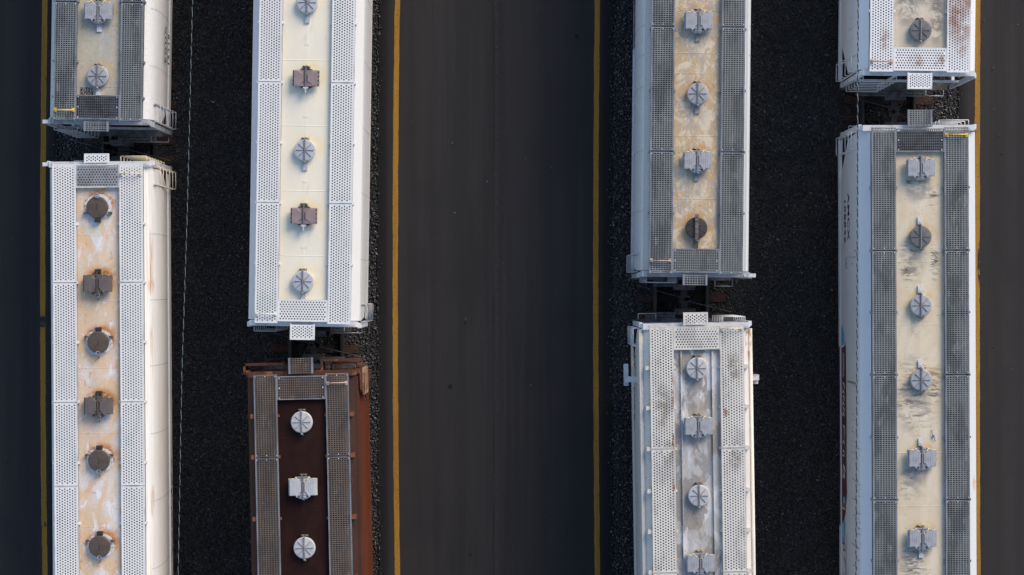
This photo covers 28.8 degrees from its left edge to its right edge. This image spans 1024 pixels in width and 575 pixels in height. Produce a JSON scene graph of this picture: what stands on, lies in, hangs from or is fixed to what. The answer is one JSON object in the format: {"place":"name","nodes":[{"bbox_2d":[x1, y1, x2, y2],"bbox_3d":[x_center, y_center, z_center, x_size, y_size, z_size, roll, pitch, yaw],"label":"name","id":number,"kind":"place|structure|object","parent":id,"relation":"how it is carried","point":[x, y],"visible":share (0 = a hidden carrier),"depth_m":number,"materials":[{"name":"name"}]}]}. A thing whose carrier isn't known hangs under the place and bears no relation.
{"place":"outdoors","nodes":[
{"label":"outdoors","id":0,"kind":"place"},
{"bbox_2d":[0,0,58,574],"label":"road","id":1,"kind":"structure","parent":0,"point":[20,390],"depth_m":58.00,"materials":[{"name":"grey asphalt"}]},
{"bbox_2d":[40,0,47,574],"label":"yellow line","id":2,"kind":"object","parent":1,"relation":"on","point":[43,290],"visible":0.99,"depth_m":58.00,"materials":[{"name":"paint"}]},
{"bbox_2d":[178,0,192,574],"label":"overhead cable","id":3,"kind":"object","parent":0,"point":[184,289],"visible":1,"depth_m":50.49,"materials":[{"name":"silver metal"}]},
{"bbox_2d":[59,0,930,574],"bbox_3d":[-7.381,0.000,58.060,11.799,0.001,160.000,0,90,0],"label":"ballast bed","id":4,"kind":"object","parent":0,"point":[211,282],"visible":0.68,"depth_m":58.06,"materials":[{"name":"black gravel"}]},
{"bbox_2d":[107,136,152,155],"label":"oily ballast","id":5,"kind":"structure","parent":4,"relation":"on","point":[145,148],"depth_m":58.05,"materials":[{"name":"black gravel"}]},
{"bbox_2d":[85,3,178,574],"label":"railway track","id":6,"kind":"structure","parent":4,"relation":"on","point":[155,147],"depth_m":58.02,"materials":[{"name":"metal"}]},
{"bbox_2d":[42,146,175,574],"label":"hopper car","id":7,"kind":"object","parent":6,"relation":"on","point":[111,376],"visible":1,"depth_m":53.53,"materials":[{"name":"grey metal"}]},
{"bbox_2d":[42,0,175,155],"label":"hopper car","id":8,"kind":"object","parent":6,"relation":"on","point":[111,60],"visible":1,"depth_m":53.54,"materials":[{"name":"grey metal"}]},
{"bbox_2d":[271,326,359,363],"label":"railway track","id":9,"kind":"structure","parent":4,"relation":"on","point":[290,347],"depth_m":58.01,"materials":[{"name":"metal"}]},
{"bbox_2d":[243,342,372,574],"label":"hopper car","id":10,"kind":"object","parent":9,"relation":"on","point":[310,472],"visible":1,"depth_m":53.54,"materials":[{"name":"brown metal"}]},
{"bbox_2d":[247,0,372,346],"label":"hopper car","id":11,"kind":"object","parent":9,"relation":"on","point":[310,163],"visible":1,"depth_m":53.53,"materials":[{"name":"grey metal"}]},
{"bbox_2d":[294,331,338,361],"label":"oily ballast","id":12,"kind":"structure","parent":4,"relation":"on","point":[335,339],"depth_m":58.05,"materials":[{"name":"black gravel"}]},
{"bbox_2d":[376,0,613,574],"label":"road","id":13,"kind":"structure","parent":0,"point":[484,477],"depth_m":58.00,"materials":[{"name":"grey asphalt"}]},
{"bbox_2d":[393,0,399,574],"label":"yellow line","id":14,"kind":"object","parent":13,"relation":"on","point":[395,281],"visible":1,"depth_m":58.00,"materials":[{"name":"paint"}]},
{"bbox_2d":[6,3,1020,568],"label":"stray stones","id":15,"kind":"object","parent":13,"relation":"on","point":[474,237],"visible":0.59,"depth_m":57.98,"materials":[{"name":"stone"}]},
{"bbox_2d":[593,0,599,574],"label":"yellow line","id":16,"kind":"object","parent":13,"relation":"on","point":[595,290],"visible":1,"depth_m":58.00,"materials":[{"name":"paint"}]},
{"bbox_2d":[612,0,957,574],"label":"ballast bed","id":17,"kind":"object","parent":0,"point":[619,92],"visible":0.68,"depth_m":58.06,"materials":[{"name":"black gravel"}]},
{"bbox_2d":[658,281,702,311],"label":"oily ballast","id":18,"kind":"structure","parent":17,"relation":"on","point":[661,304],"depth_m":58.05,"materials":[{"name":"black gravel"}]},
{"bbox_2d":[637,280,725,318],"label":"railway track","id":19,"kind":"structure","parent":17,"relation":"on","point":[706,298],"depth_m":58.01,"materials":[{"name":"metal"}]},
{"bbox_2d":[626,0,755,301],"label":"hopper car","id":20,"kind":"object","parent":19,"relation":"on","point":[690,142],"visible":1,"depth_m":53.53,"materials":[{"name":"grey metal"}]},
{"bbox_2d":[623,297,758,574],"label":"hopper car","id":21,"kind":"object","parent":19,"relation":"on","point":[693,380],"visible":1,"depth_m":53.53,"materials":[{"name":"metal"}]},
{"bbox_2d":[842,55,932,158],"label":"railway track","id":22,"kind":"structure","parent":17,"relation":"on","point":[913,101],"depth_m":58.01,"materials":[{"name":"metal"}]},
{"bbox_2d":[836,0,975,112],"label":"hopper car","id":23,"kind":"object","parent":22,"relation":"on","point":[898,40],"visible":1,"depth_m":53.54,"materials":[{"name":"grey metal"}]},
{"bbox_2d":[836,109,976,574],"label":"hopper car","id":24,"kind":"object","parent":22,"relation":"on","point":[916,480],"visible":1,"depth_m":53.54,"materials":[{"name":"white metal"}]},
{"bbox_2d":[865,90,909,124],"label":"oily ballast","id":25,"kind":"structure","parent":17,"relation":"on","point":[881,110],"depth_m":58.05,"materials":[{"name":"black gravel"}]},
{"bbox_2d":[855,0,858,574],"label":"overhead cable","id":26,"kind":"object","parent":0,"point":[857,284],"visible":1,"depth_m":50.49,"materials":[{"name":"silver metal"}]},
{"bbox_2d":[957,0,1023,574],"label":"road","id":27,"kind":"structure","parent":0,"point":[1002,316],"depth_m":58.00,"materials":[{"name":"grey asphalt"}]},
{"bbox_2d":[975,0,980,574],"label":"yellow line","id":28,"kind":"object","parent":27,"relation":"on","point":[977,178],"visible":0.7,"depth_m":58.00,"materials":[{"name":"paint"}]},
{"label":"ground","id":29,"kind":"structure","parent":0,"visible":0},
{"bbox_2d":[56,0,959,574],"bbox_3d":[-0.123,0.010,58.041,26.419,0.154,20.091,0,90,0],"label":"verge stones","id":30,"kind":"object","parent":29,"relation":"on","point":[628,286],"visible":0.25,"depth_m":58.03,"materials":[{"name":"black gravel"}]}
]}

